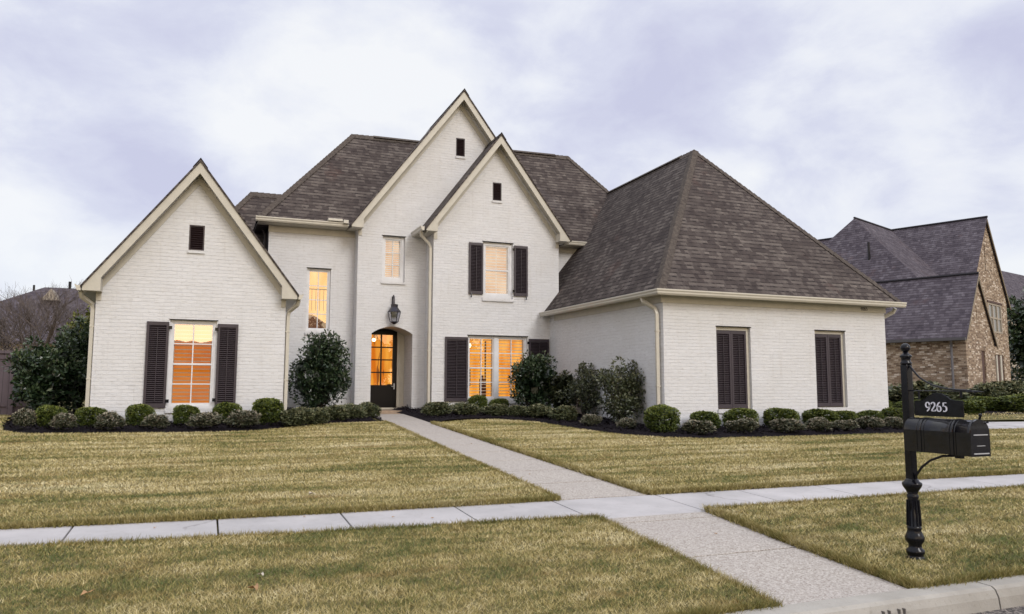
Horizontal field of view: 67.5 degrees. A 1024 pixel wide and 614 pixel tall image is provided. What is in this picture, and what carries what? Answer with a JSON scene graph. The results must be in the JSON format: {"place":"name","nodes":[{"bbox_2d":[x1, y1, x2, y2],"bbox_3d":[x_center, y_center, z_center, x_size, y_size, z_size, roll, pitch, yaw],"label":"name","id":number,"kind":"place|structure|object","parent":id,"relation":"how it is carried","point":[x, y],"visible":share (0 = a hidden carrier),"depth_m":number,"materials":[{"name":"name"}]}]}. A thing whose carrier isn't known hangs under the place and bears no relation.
{"place":"outdoors","nodes":[
{"label":"outdoors","id":0,"kind":"place"},
{"bbox_2d":[0,281,95,350],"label":"distant house","id":1,"kind":"structure","parent":0,"point":[34,297],"depth_m":43.57,"materials":[{"name":"paint"}]},
{"bbox_2d":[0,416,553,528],"bbox_3d":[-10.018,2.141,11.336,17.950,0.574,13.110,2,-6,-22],"label":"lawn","id":2,"kind":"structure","parent":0,"point":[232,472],"depth_m":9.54,"materials":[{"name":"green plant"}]},
{"bbox_2d":[0,350,33,414],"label":"wooden fence","id":3,"kind":"object","parent":2,"relation":"on","point":[6,402],"visible":0.12,"depth_m":17.80,"materials":[{"name":"brown wood"}]},
{"bbox_2d":[0,412,1023,613],"bbox_3d":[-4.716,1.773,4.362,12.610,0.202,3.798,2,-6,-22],"label":"lawn","id":4,"kind":"structure","parent":0,"point":[72,564],"depth_m":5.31,"materials":[{"name":"green plant"}]},
{"bbox_2d":[247,583,258,589],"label":"fallen leaf","id":5,"kind":"object","parent":4,"relation":"on","point":[256,586],"visible":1,"depth_m":4.91,"materials":[{"name":"brown plant"}]},
{"bbox_2d":[0,474,1023,546],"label":"sidewalk","id":6,"kind":"structure","parent":0,"point":[642,505],"depth_m":7.78,"materials":[{"name":"concrete"}]},
{"bbox_2d":[0,0,1023,300],"label":"sky","id":7,"kind":"structure","parent":0,"point":[891,114],"materials":[{"name":"white"}]},
{"bbox_2d":[4,400,1023,533],"bbox_3d":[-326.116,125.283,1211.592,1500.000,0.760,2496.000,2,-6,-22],"label":"ground","id":8,"kind":"structure","parent":0,"point":[430,422],"depth_m":22.32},
{"bbox_2d":[0,302,52,350],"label":"bare tree","id":9,"kind":"object","parent":8,"relation":"on","point":[13,338],"visible":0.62,"depth_m":26.30,"materials":[{"name":"brown plant"}]},
{"bbox_2d":[0,275,95,350],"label":"bare tree","id":10,"kind":"object","parent":8,"relation":"on","point":[26,316],"visible":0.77,"depth_m":26.06,"materials":[{"name":"grey plant"}]},
{"bbox_2d":[63,305,89,331],"bbox_3d":[-11.332,1.330,20.671,1.399,2.902,1.170,2,-6,-22],"label":"yellow tree","id":11,"kind":"object","parent":8,"relation":"on","point":[71,324],"visible":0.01,"depth_m":20.42,"materials":[{"name":"green plant"}]},
{"bbox_2d":[4,412,376,433],"bbox_3d":[-7.042,2.556,17.386,7.980,0.316,5.770,2,-6,-22],"label":"mulch bed","id":12,"kind":"object","parent":8,"relation":"on","point":[141,429],"visible":0.28,"depth_m":14.93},
{"bbox_2d":[11,407,35,428],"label":"variegated shrub","id":13,"kind":"object","parent":12,"relation":"on","point":[22,417],"visible":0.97,"depth_m":14.55,"materials":[{"name":"green plant"}]},
{"bbox_2d":[1,331,87,413],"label":"holly","id":14,"kind":"object","parent":12,"relation":"on","point":[49,375],"visible":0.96,"depth_m":16.52,"materials":[{"name":"green plant"}]},
{"bbox_2d":[35,404,67,427],"bbox_3d":[-8.938,2.115,14.868,0.562,0.481,0.558,-5,-8,41],"label":"boxwood","id":15,"kind":"object","parent":12,"relation":"on","point":[43,417],"visible":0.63,"depth_m":14.71,"materials":[{"name":"green plant"}]},
{"bbox_2d":[49,412,77,429],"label":"variegated shrub","id":16,"kind":"object","parent":12,"relation":"on","point":[61,419],"visible":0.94,"depth_m":14.46,"materials":[{"name":"green plant"}]},
{"bbox_2d":[52,315,89,412],"bbox_3d":[-10.104,1.378,17.886,1.333,2.460,1.131,2,-6,-22],"label":"holly","id":17,"kind":"object","parent":12,"relation":"on","point":[82,336],"visible":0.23,"depth_m":17.73,"materials":[{"name":"green plant"}]},
{"bbox_2d":[74,406,107,426],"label":"boxwood","id":18,"kind":"object","parent":12,"relation":"on","point":[83,415],"visible":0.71,"depth_m":14.94,"materials":[{"name":"green plant"}]},
{"bbox_2d":[93,410,126,429],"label":"variegated shrub","id":19,"kind":"object","parent":12,"relation":"on","point":[111,419],"visible":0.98,"depth_m":14.68,"materials":[{"name":"green plant"}]},
{"bbox_2d":[125,403,155,425],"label":"boxwood","id":20,"kind":"object","parent":12,"relation":"on","point":[133,416],"visible":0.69,"depth_m":15.29,"materials":[{"name":"green plant"}]},
{"bbox_2d":[139,414,171,428],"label":"variegated shrub","id":21,"kind":"object","parent":12,"relation":"on","point":[155,420],"visible":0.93,"depth_m":14.92,"materials":[{"name":"green plant"}]},
{"bbox_2d":[172,404,199,425],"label":"boxwood","id":22,"kind":"object","parent":12,"relation":"on","point":[180,414],"visible":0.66,"depth_m":15.59,"materials":[{"name":"green plant"}]},
{"bbox_2d":[185,411,222,427],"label":"variegated shrub","id":23,"kind":"object","parent":12,"relation":"on","point":[208,419],"visible":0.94,"depth_m":15.14,"materials":[{"name":"green plant"}]},
{"bbox_2d":[212,401,241,423],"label":"boxwood","id":24,"kind":"object","parent":12,"relation":"on","point":[222,408],"visible":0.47,"depth_m":15.87,"materials":[{"name":"green plant"}]},
{"bbox_2d":[223,409,261,427],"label":"variegated shrub","id":25,"kind":"object","parent":12,"relation":"on","point":[245,417],"visible":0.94,"depth_m":15.46,"materials":[{"name":"green plant"}]},
{"bbox_2d":[251,397,283,424],"bbox_3d":[-5.189,2.217,16.324,0.693,0.616,0.690,-3,-7,26],"label":"boxwood","id":26,"kind":"object","parent":12,"relation":"on","point":[262,406],"visible":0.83,"depth_m":16.14,"materials":[{"name":"green plant"}]},
{"bbox_2d":[280,406,315,425],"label":"variegated shrub","id":27,"kind":"object","parent":12,"relation":"on","point":[304,414],"visible":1,"depth_m":16.16,"materials":[{"name":"green plant"}]},
{"bbox_2d":[310,407,329,424],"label":"variegated shrub","id":28,"kind":"object","parent":12,"relation":"on","point":[322,414],"visible":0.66,"depth_m":16.76,"materials":[{"name":"green plant"}]},
{"bbox_2d":[288,329,352,408],"bbox_3d":[-4.947,1.686,19.811,1.695,2.279,1.384,2,-6,-22],"label":"holly","id":29,"kind":"object","parent":12,"relation":"on","point":[321,371],"visible":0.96,"depth_m":19.55,"materials":[{"name":"green plant"}]},
{"bbox_2d":[321,404,349,419],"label":"variegated shrub","id":30,"kind":"object","parent":12,"relation":"on","point":[339,411],"visible":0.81,"depth_m":17.37,"materials":[{"name":"green plant"}]},
{"bbox_2d":[343,403,367,418],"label":"variegated shrub","id":31,"kind":"object","parent":12,"relation":"on","point":[355,411],"visible":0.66,"depth_m":17.82,"materials":[{"name":"green plant"}]},
{"bbox_2d":[359,401,381,418],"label":"variegated shrub","id":32,"kind":"object","parent":12,"relation":"on","point":[372,409],"visible":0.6,"depth_m":18.27,"materials":[{"name":"green plant"}]},
{"bbox_2d":[75,88,906,427],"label":"brick house","id":33,"kind":"structure","parent":8,"relation":"on","point":[487,258],"depth_m":20.11,"materials":[{"name":"brick"}]},
{"bbox_2d":[165,319,217,412],"bbox_3d":[-6.953,1.308,16.664,1.930,2.385,0.785,2,-6,-22],"label":"window","id":34,"kind":"structure","parent":33,"relation":"in","point":[192,344],"depth_m":16.64,"materials":[{"name":"glass"}]},
{"bbox_2d":[305,267,330,334],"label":"window","id":35,"kind":"structure","parent":33,"relation":"in","point":[318,279],"depth_m":21.84,"materials":[{"name":"glass"}]},
{"bbox_2d":[370,329,396,407],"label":"front door","id":36,"kind":"structure","parent":33,"relation":"in","point":[384,350],"depth_m":22.61,"materials":[{"name":"black paint"}]},
{"bbox_2d":[381,235,405,284],"bbox_3d":[-3.489,-1.285,22.124,1.650,1.820,0.705,2,-6,-22],"label":"window","id":37,"kind":"structure","parent":33,"relation":"in","point":[393,247],"depth_m":22.02,"materials":[{"name":"white glass"}]},
{"bbox_2d":[388,295,400,323],"bbox_3d":[-3.306,0.068,21.531,0.358,0.837,0.358,2,-6,-22],"label":"wall lantern","id":38,"kind":"object","parent":33,"relation":"attached to","point":[394,308],"depth_m":21.46,"materials":[{"name":"black metal"}]},
{"bbox_2d":[468,335,527,403],"bbox_3d":[-0.528,1.833,22.174,2.825,2.340,0.785,2,-6,-22],"label":"window","id":39,"kind":"structure","parent":33,"relation":"in","point":[490,357],"depth_m":22.20,"materials":[{"name":"glass"}]},
{"bbox_2d":[482,241,513,301],"bbox_3d":[-0.517,-0.975,22.411,1.925,2.135,0.685,2,-6,-22],"label":"window","id":40,"kind":"structure","parent":33,"relation":"in","point":[497,256],"depth_m":22.38,"materials":[{"name":"beige glass"}]},
{"bbox_2d":[716,326,754,412],"bbox_3d":[5.180,1.456,17.888,1.015,2.015,0.155,2,-6,-22],"label":"blind window","id":41,"kind":"structure","parent":33,"relation":"in","point":[732,342],"depth_m":17.91,"materials":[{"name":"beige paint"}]},
{"bbox_2d":[815,330,849,410],"bbox_3d":[7.888,1.570,18.967,1.010,1.993,0.155,2,-6,-22],"label":"blind window","id":42,"kind":"structure","parent":33,"relation":"in","point":[830,379],"depth_m":18.99,"materials":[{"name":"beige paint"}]},
{"bbox_2d":[392,407,903,437],"bbox_3d":[3.845,2.914,19.993,12.250,0.444,8.980,2,-6,-22],"label":"mulch bed","id":43,"kind":"object","parent":8,"relation":"on","point":[678,434],"visible":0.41,"depth_m":17.00,"materials":[{"name":"brown wood"}]},
{"bbox_2d":[421,401,452,415],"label":"variegated shrub","id":44,"kind":"object","parent":43,"relation":"on","point":[442,408],"visible":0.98,"depth_m":19.21,"materials":[{"name":"green plant"}]},
{"bbox_2d":[2,405,902,434],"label":"mulch chips","id":45,"kind":"object","parent":43,"relation":"on","point":[172,424],"visible":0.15,"depth_m":16.12,"materials":[{"name":"brown wood"}]},
{"bbox_2d":[452,402,480,414],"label":"variegated shrub","id":46,"kind":"object","parent":43,"relation":"on","point":[469,408],"visible":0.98,"depth_m":19.50,"materials":[{"name":"green plant"}]},
{"bbox_2d":[467,394,487,411],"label":"boxwood","id":47,"kind":"object","parent":43,"relation":"on","point":[477,399],"visible":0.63,"depth_m":20.67,"materials":[{"name":"green plant"}]},
{"bbox_2d":[481,403,508,415],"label":"variegated shrub","id":48,"kind":"object","parent":43,"relation":"on","point":[494,409],"visible":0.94,"depth_m":19.52,"materials":[{"name":"green plant"}]},
{"bbox_2d":[488,398,508,406],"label":"boxwood","id":49,"kind":"object","parent":43,"relation":"on","point":[501,401],"visible":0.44,"depth_m":20.69,"materials":[{"name":"green plant"}]},
{"bbox_2d":[506,405,527,415],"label":"variegated shrub","id":50,"kind":"object","parent":43,"relation":"on","point":[514,410],"visible":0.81,"depth_m":19.37,"materials":[{"name":"green plant"}]},
{"bbox_2d":[507,349,558,406],"bbox_3d":[0.598,2.047,20.530,1.540,1.853,1.354,2,-6,-22],"label":"holly","id":51,"kind":"object","parent":43,"relation":"on","point":[532,373],"visible":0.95,"depth_m":20.25,"materials":[{"name":"green plant"}]},
{"bbox_2d":[525,403,553,417],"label":"variegated shrub","id":52,"kind":"object","parent":43,"relation":"on","point":[538,411],"visible":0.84,"depth_m":19.00,"materials":[{"name":"green plant"}]},
{"bbox_2d":[547,404,578,420],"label":"variegated shrub","id":53,"kind":"object","parent":43,"relation":"on","point":[565,412],"visible":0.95,"depth_m":18.37,"materials":[{"name":"green plant"}]},
{"bbox_2d":[548,369,578,407],"bbox_3d":[1.392,2.316,20.451,0.965,1.318,0.955,2,-6,-22],"label":"camellia","id":54,"kind":"object","parent":43,"relation":"on","point":[558,397],"visible":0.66,"depth_m":20.27,"materials":[{"name":"green plant"}]},
{"bbox_2d":[563,360,601,414],"bbox_3d":[1.862,2.162,19.811,1.076,1.561,0.969,2,-6,-22],"label":"camellia","id":55,"kind":"object","parent":43,"relation":"on","point":[579,394],"visible":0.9,"depth_m":19.68,"materials":[{"name":"green plant"}]},
{"bbox_2d":[579,414,602,425],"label":"variegated shrub","id":56,"kind":"object","parent":43,"relation":"on","point":[593,419],"visible":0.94,"depth_m":17.26,"materials":[{"name":"green plant"}]},
{"bbox_2d":[591,356,645,421],"bbox_3d":[2.605,1.987,17.898,1.566,1.688,0.946,2,-6,-22],"label":"camellia","id":57,"kind":"object","parent":43,"relation":"on","point":[620,397],"visible":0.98,"depth_m":17.72,"materials":[{"name":"green plant"}]},
{"bbox_2d":[615,417,636,428],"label":"variegated shrub","id":58,"kind":"object","parent":43,"relation":"on","point":[630,423],"visible":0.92,"depth_m":16.67,"materials":[{"name":"green plant"}]},
{"bbox_2d":[643,404,680,432],"bbox_3d":[3.163,2.339,16.136,0.738,0.624,0.732,4,-7,-35],"label":"boxwood","id":59,"kind":"object","parent":43,"relation":"on","point":[655,419],"visible":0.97,"depth_m":15.96,"materials":[{"name":"green plant"}]},
{"bbox_2d":[679,419,716,433],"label":"variegated shrub","id":60,"kind":"object","parent":43,"relation":"on","point":[696,426],"visible":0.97,"depth_m":15.74,"materials":[{"name":"green plant"}]},
{"bbox_2d":[689,410,721,429],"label":"boxwood","id":61,"kind":"object","parent":43,"relation":"on","point":[712,417],"visible":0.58,"depth_m":16.56,"materials":[{"name":"green plant"}]},
{"bbox_2d":[721,407,759,425],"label":"boxwood","id":62,"kind":"object","parent":43,"relation":"on","point":[734,414],"visible":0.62,"depth_m":16.99,"materials":[{"name":"green plant"}]},
{"bbox_2d":[725,417,759,432],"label":"variegated shrub","id":63,"kind":"object","parent":43,"relation":"on","point":[748,424],"visible":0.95,"depth_m":16.12,"materials":[{"name":"green plant"}]},
{"bbox_2d":[761,407,799,426],"bbox_3d":[6.159,2.549,17.546,0.814,0.509,0.818,-4,-7,35],"label":"boxwood","id":64,"kind":"object","parent":43,"relation":"on","point":[778,413],"visible":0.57,"depth_m":17.38,"materials":[{"name":"green plant"}]},
{"bbox_2d":[769,418,807,431],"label":"variegated shrub","id":65,"kind":"object","parent":43,"relation":"on","point":[783,424],"visible":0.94,"depth_m":16.42,"materials":[{"name":"green plant"}]},
{"bbox_2d":[804,416,834,431],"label":"variegated shrub","id":66,"kind":"object","parent":43,"relation":"on","point":[819,423],"visible":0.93,"depth_m":16.82,"materials":[{"name":"green plant"}]},
{"bbox_2d":[801,408,839,422],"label":"boxwood","id":67,"kind":"object","parent":43,"relation":"on","point":[828,415],"visible":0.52,"depth_m":17.76,"materials":[{"name":"green plant"}]},
{"bbox_2d":[830,419,859,429],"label":"variegated shrub","id":68,"kind":"object","parent":43,"relation":"on","point":[845,424],"visible":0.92,"depth_m":17.12,"materials":[{"name":"green plant"}]},
{"bbox_2d":[835,410,858,419],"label":"boxwood","id":69,"kind":"object","parent":43,"relation":"on","point":[847,415],"visible":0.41,"depth_m":18.04,"materials":[{"name":"green plant"}]},
{"bbox_2d":[856,409,884,423],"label":"boxwood","id":70,"kind":"object","parent":43,"relation":"on","point":[874,413],"visible":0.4,"depth_m":18.38,"materials":[{"name":"green plant"}]},
{"bbox_2d":[855,416,886,429],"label":"variegated shrub","id":71,"kind":"object","parent":43,"relation":"on","point":[864,422],"visible":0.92,"depth_m":17.52,"materials":[{"name":"green plant"}]},
{"bbox_2d":[880,407,902,418],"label":"boxwood","id":72,"kind":"object","parent":43,"relation":"on","point":[888,412],"visible":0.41,"depth_m":18.68,"materials":[{"name":"green plant"}]},
{"bbox_2d":[883,416,902,427],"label":"variegated shrub","id":73,"kind":"object","parent":43,"relation":"on","point":[897,422],"visible":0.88,"depth_m":17.86,"materials":[{"name":"green plant"}]},
{"bbox_2d":[817,216,1010,399],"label":"brown brick house","id":74,"kind":"structure","parent":8,"relation":"on","point":[948,324],"depth_m":33.73,"materials":[{"name":"beige brick"}]},
{"bbox_2d":[987,300,1002,333],"bbox_3d":[23.988,0.517,38.039,2.450,1.560,0.085,6,-8,-43],"label":"window","id":75,"kind":"structure","parent":74,"relation":"in","point":[994,308],"depth_m":38.18,"materials":[{"name":"glass"}]},
{"bbox_2d":[914,410,1022,414],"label":"mulch bed","id":76,"kind":"object","parent":8,"relation":"on","point":[988,412],"depth_m":25.53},
{"bbox_2d":[892,399,918,412],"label":"boxwood","id":77,"kind":"object","parent":76,"relation":"on","point":[897,405],"visible":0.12,"depth_m":24.79,"materials":[{"name":"green plant"}]},
{"bbox_2d":[888,379,970,407],"bbox_3d":[14.590,3.190,27.337,2.814,1.231,2.779,4,-7,-35],"label":"garden shrub","id":78,"kind":"object","parent":76,"relation":"on","point":[895,394],"visible":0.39,"depth_m":26.64,"materials":[{"name":"green plant"}]},
{"bbox_2d":[960,399,985,413],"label":"boxwood","id":79,"kind":"object","parent":76,"relation":"on","point":[971,407],"visible":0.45,"depth_m":24.38,"materials":[{"name":"green plant"}]},
{"bbox_2d":[958,396,999,410],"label":"boxwood","id":80,"kind":"object","parent":76,"relation":"on","point":[991,405],"visible":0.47,"depth_m":26.37,"materials":[{"name":"green plant"}]},
{"bbox_2d":[962,382,1007,396],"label":"garden shrub","id":81,"kind":"object","parent":76,"relation":"on","point":[993,390],"visible":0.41,"depth_m":28.32,"materials":[{"name":"green plant"}]},
{"bbox_2d":[982,379,1023,394],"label":"garden shrub","id":82,"kind":"object","parent":76,"relation":"on","point":[1014,387],"visible":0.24,"depth_m":29.67,"materials":[{"name":"green plant"}]},
{"bbox_2d":[989,394,1023,411],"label":"boxwood","id":83,"kind":"object","parent":76,"relation":"on","point":[1008,403],"visible":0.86,"depth_m":26.10,"materials":[{"name":"green plant"}]},
{"bbox_2d":[1007,287,1023,382],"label":"evergreen tree","id":84,"kind":"object","parent":8,"relation":"on","point":[1016,336],"visible":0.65,"depth_m":45.55,"materials":[{"name":"green plant"}]},
{"bbox_2d":[376,414,906,604],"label":"garden path","id":85,"kind":"structure","parent":0,"point":[789,573],"depth_m":6.71,"materials":[{"name":"grey concrete"}]},
{"bbox_2d":[444,419,1023,494],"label":"lawn","id":86,"kind":"structure","parent":0,"point":[714,454],"depth_m":12.41,"materials":[{"name":"green plant"}]},
{"bbox_2d":[720,488,1023,587],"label":"lawn","id":87,"kind":"structure","parent":0,"point":[937,526],"depth_m":7.15,"materials":[{"name":"green plant"}]},
{"bbox_2d":[899,343,990,560],"bbox_3d":[3.305,1.155,5.894,0.199,1.784,0.739,2,-6,-22],"label":"mailbox","id":88,"kind":"object","parent":87,"relation":"on","point":[959,438],"visible":0.98,"depth_m":5.99,"materials":[{"name":"black paint"}]},
{"bbox_2d":[967,413,990,456],"bbox_3d":[3.427,0.937,5.612,0.199,0.313,0.051,2,-6,-22],"label":"door","id":89,"kind":"structure","parent":88,"relation":"in","point":[978,434],"depth_m":5.60,"materials":[{"name":"black metal"}]},
{"bbox_2d":[898,414,1023,419],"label":"lawn","id":90,"kind":"structure","parent":0,"point":[972,416],"depth_m":23.04,"materials":[{"name":"green plant"}]},
{"bbox_2d":[973,606,1023,613],"bbox_3d":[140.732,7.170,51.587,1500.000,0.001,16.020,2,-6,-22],"label":"road","id":91,"kind":"structure","parent":0,"point":[1017,610],"depth_m":5.25,"materials":[{"name":"grey asphalt"}]},
{"bbox_2d":[724,574,1023,613],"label":"kerb","id":92,"kind":"structure","parent":91,"relation":"on","point":[980,596],"depth_m":5.14,"materials":[{"name":"concrete"}]},
{"bbox_2d":[986,422,1023,428],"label":"driveway","id":93,"kind":"structure","parent":0,"point":[1002,425],"depth_m":20.56,"materials":[{"name":"concrete"}]},
{"bbox_2d":[1001,271,1023,378],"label":"grey roof house","id":94,"kind":"structure","parent":0,"point":[1014,283],"depth_m":67.67,"materials":[{"name":"paint"}]}
]}

